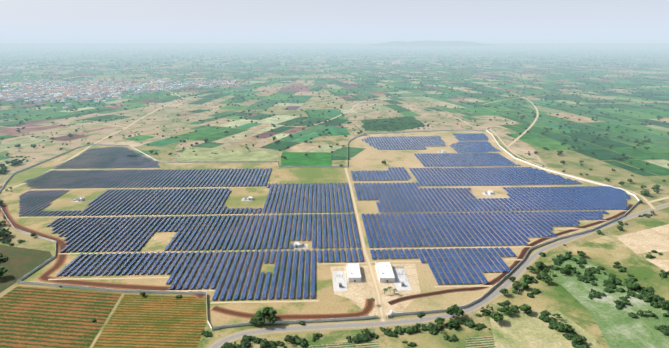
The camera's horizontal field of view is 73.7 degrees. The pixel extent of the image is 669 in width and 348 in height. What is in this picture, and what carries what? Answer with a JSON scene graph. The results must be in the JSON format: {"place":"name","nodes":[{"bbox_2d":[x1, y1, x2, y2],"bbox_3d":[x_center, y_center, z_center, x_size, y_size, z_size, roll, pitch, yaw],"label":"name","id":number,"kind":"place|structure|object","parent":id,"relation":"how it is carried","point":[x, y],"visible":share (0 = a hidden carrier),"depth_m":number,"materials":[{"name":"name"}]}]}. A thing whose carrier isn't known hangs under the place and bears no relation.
{"place":"outdoors","nodes":[
{"label":"outdoors","id":0,"kind":"place"},
{"bbox_2d":[0,245,52,292],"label":"dark crop field","id":1,"kind":"structure","parent":0,"point":[19,263],"depth_m":514.93,"materials":[{"name":"green plant"}]},
{"bbox_2d":[0,286,121,347],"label":"crop field","id":2,"kind":"structure","parent":0,"point":[34,317],"depth_m":411.88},
{"bbox_2d":[0,96,229,189],"bbox_3d":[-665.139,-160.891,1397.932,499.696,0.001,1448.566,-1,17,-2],"label":"dry zone soil","id":3,"kind":"structure","parent":0,"point":[166,117],"depth_m":1288.97,"materials":[{"name":"beige soil"}]},
{"bbox_2d":[0,203,374,319],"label":"earth embankment","id":4,"kind":"structure","parent":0,"point":[61,259],"depth_m":462.31,"materials":[{"name":"brown soil"}]},
{"bbox_2d":[172,135,277,160],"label":"dry zone soil","id":5,"kind":"structure","parent":0,"point":[258,144],"depth_m":1079.90,"materials":[{"name":"beige soil"}]},
{"bbox_2d":[175,147,278,160],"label":"pale field","id":6,"kind":"structure","parent":0,"point":[202,154],"depth_m":992.16,"materials":[{"name":"plant"}]},
{"bbox_2d":[281,152,331,165],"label":"crop field","id":7,"kind":"structure","parent":0,"point":[309,159],"depth_m":958.48,"materials":[{"name":"green plant"}]},
{"bbox_2d":[0,131,637,326],"bbox_3d":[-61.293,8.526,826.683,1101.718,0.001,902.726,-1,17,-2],"label":"solar farm ground","id":8,"kind":"structure","parent":0,"point":[369,158],"depth_m":647.49,"materials":[{"name":"soil"}]},
{"bbox_2d":[71,150,493,248],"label":"inverter stations","id":9,"kind":"object","parent":8,"relation":"on","point":[297,245],"visible":1,"depth_m":711.68,"materials":[{"name":"white paint"}]},
{"bbox_2d":[17,141,627,303],"bbox_3d":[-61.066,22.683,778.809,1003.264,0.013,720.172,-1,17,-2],"label":"service path","id":10,"kind":"structure","parent":0,"point":[308,249],"depth_m":547.21,"materials":[{"name":"beige soil"}]},
{"bbox_2d":[0,49,668,175],"bbox_3d":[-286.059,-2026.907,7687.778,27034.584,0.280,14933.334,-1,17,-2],"label":"farmland fields","id":11,"kind":"structure","parent":0,"point":[347,153],"depth_m":2182.05,"materials":[{"name":"green plant"}]},
{"bbox_2d":[0,43,668,327],"bbox_3d":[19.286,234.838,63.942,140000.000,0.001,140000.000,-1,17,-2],"label":"ground","id":12,"kind":"structure","parent":0,"point":[601,171],"depth_m":1746.44,"materials":[{"name":"beige soil"}]},
{"bbox_2d":[93,294,205,347],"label":"field crop","id":13,"kind":"object","parent":12,"relation":"on","point":[150,321],"depth_m":401.65,"materials":[{"name":"plant"}]},
{"bbox_2d":[0,50,417,108],"bbox_3d":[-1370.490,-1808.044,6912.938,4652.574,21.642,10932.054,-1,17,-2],"label":"village houses","id":14,"kind":"structure","parent":12,"relation":"on","point":[37,91],"depth_m":2346.95,"materials":[{"name":"tile"}]},
{"bbox_2d":[0,130,638,329],"bbox_3d":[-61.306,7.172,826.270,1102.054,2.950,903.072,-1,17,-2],"label":"perimeter wall","id":15,"kind":"structure","parent":12,"relation":"on","point":[248,323],"depth_m":493.67,"materials":[{"name":"concrete"}]},
{"bbox_2d":[18,133,630,299],"bbox_3d":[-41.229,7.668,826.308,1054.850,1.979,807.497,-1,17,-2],"label":"solar tables","id":16,"kind":"object","parent":12,"relation":"on","point":[608,192],"visible":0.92,"depth_m":647.60,"materials":[{"name":"blue glass"}]},
{"bbox_2d":[0,104,660,324],"bbox_3d":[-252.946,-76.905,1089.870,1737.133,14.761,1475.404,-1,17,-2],"label":"trees","id":17,"kind":"object","parent":12,"relation":"on","point":[270,313],"visible":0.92,"depth_m":412.23,"materials":[{"name":"green plant"}]},
{"bbox_2d":[0,43,668,323],"bbox_3d":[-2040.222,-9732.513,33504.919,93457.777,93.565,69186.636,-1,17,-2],"label":"trees","id":18,"kind":"object","parent":12,"relation":"on","point":[253,320],"visible":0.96,"depth_m":2561.79,"materials":[{"name":"green plant"}]},
{"bbox_2d":[0,114,668,347],"bbox_3d":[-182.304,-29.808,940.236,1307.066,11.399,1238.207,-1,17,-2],"label":"scrub bush","id":19,"kind":"object","parent":12,"relation":"on","point":[527,279],"visible":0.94,"depth_m":421.83,"materials":[{"name":"green plant"}]},
{"bbox_2d":[0,89,668,347],"bbox_3d":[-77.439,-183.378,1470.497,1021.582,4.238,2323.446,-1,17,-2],"label":"trees","id":20,"kind":"object","parent":12,"relation":"on","point":[583,278],"visible":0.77,"depth_m":441.44,"materials":[{"name":"green plant"}]},
{"bbox_2d":[332,263,360,290],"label":"control room","id":21,"kind":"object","parent":12,"relation":"on","point":[340,279],"visible":0.98,"depth_m":475.88,"materials":[{"name":"white paint"}]},
{"bbox_2d":[89,216,668,347],"bbox_3d":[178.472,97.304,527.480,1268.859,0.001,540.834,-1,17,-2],"label":"scrub grass","id":22,"kind":"structure","parent":12,"relation":"on","point":[607,252],"depth_m":432.39,"materials":[{"name":"green plant"}]},
{"bbox_2d":[370,286,397,304],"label":"small trees","id":23,"kind":"object","parent":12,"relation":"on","point":[385,289],"visible":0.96,"depth_m":445.24,"materials":[{"name":"green plant"}]},
{"bbox_2d":[375,262,411,290],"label":"control room","id":24,"kind":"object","parent":12,"relation":"on","point":[386,272],"visible":1,"depth_m":477.89,"materials":[{"name":"white paint"}]},
{"bbox_2d":[320,213,650,335],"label":"shrubs","id":25,"kind":"object","parent":12,"relation":"on","point":[472,312],"visible":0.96,"depth_m":403.71,"materials":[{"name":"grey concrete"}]},
{"bbox_2d":[0,86,668,321],"bbox_3d":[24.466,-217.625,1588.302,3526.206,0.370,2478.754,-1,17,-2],"label":"dirt path","id":26,"kind":"structure","parent":0,"point":[376,287],"depth_m":798.00,"materials":[{"name":"beige soil"}]},
{"bbox_2d":[0,0,668,42],"label":"sky","id":27,"kind":"structure","parent":0,"point":[21,21],"materials":[{"name":"white"}]},
{"bbox_2d":[308,340,379,347],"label":"crop field","id":28,"kind":"structure","parent":0,"point":[370,344],"depth_m":372.57,"materials":[{"name":"plant"}]},
{"bbox_2d":[330,264,420,315],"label":"dirt yard","id":29,"kind":"structure","parent":0,"point":[358,294],"depth_m":454.89,"materials":[{"name":"beige soil"}]},
{"bbox_2d":[360,116,424,130],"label":"thicket grass","id":30,"kind":"structure","parent":0,"point":[407,120],"depth_m":1379.89,"materials":[{"name":"green plant"}]},
{"bbox_2d":[342,98,492,138],"bbox_3d":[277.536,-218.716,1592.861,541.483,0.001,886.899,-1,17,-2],"label":"dry zone soil","id":31,"kind":"structure","parent":0,"point":[427,117],"depth_m":1492.91,"materials":[{"name":"beige soil"}]},
{"bbox_2d":[364,40,503,46],"bbox_3d":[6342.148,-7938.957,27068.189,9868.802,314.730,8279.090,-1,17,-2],"label":"horizon hills","id":32,"kind":"structure","parent":0,"point":[427,43],"depth_m":24802.50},
{"bbox_2d":[205,202,668,347],"bbox_3d":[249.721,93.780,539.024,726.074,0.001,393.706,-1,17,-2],"label":"road","id":33,"kind":"structure","parent":0,"point":[520,270],"depth_m":408.80,"materials":[{"name":"grey asphalt"}]},
{"bbox_2d":[466,336,494,347],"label":"crop field","id":34,"kind":"structure","parent":0,"point":[481,342],"depth_m":376.28,"materials":[{"name":"green plant"}]},
{"bbox_2d":[388,204,633,304],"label":"drainage ditch","id":35,"kind":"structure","parent":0,"point":[522,255],"depth_m":486.14,"materials":[{"name":"brown soil"}]},
{"bbox_2d":[485,110,551,166],"bbox_3d":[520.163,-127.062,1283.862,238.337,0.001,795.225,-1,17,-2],"label":"bare ground","id":36,"kind":"structure","parent":0,"point":[520,147],"depth_m":1157.19,"materials":[{"name":"beige soil"}]},
{"bbox_2d":[490,310,599,347],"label":"fallow field","id":37,"kind":"structure","parent":0,"point":[531,330],"depth_m":387.88,"materials":[{"name":"beige soil"}]},
{"bbox_2d":[553,255,668,347],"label":"fallow field","id":38,"kind":"structure","parent":0,"point":[620,328],"depth_m":417.96,"materials":[{"name":"green plant"}]},
{"bbox_2d":[616,224,668,253],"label":"bare field","id":39,"kind":"structure","parent":0,"point":[648,240],"depth_m":569.31,"materials":[{"name":"beige soil"}]},
{"bbox_2d":[646,259,668,270],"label":"bare field","id":40,"kind":"structure","parent":0,"point":[663,264],"depth_m":510.29,"materials":[{"name":"beige soil"}]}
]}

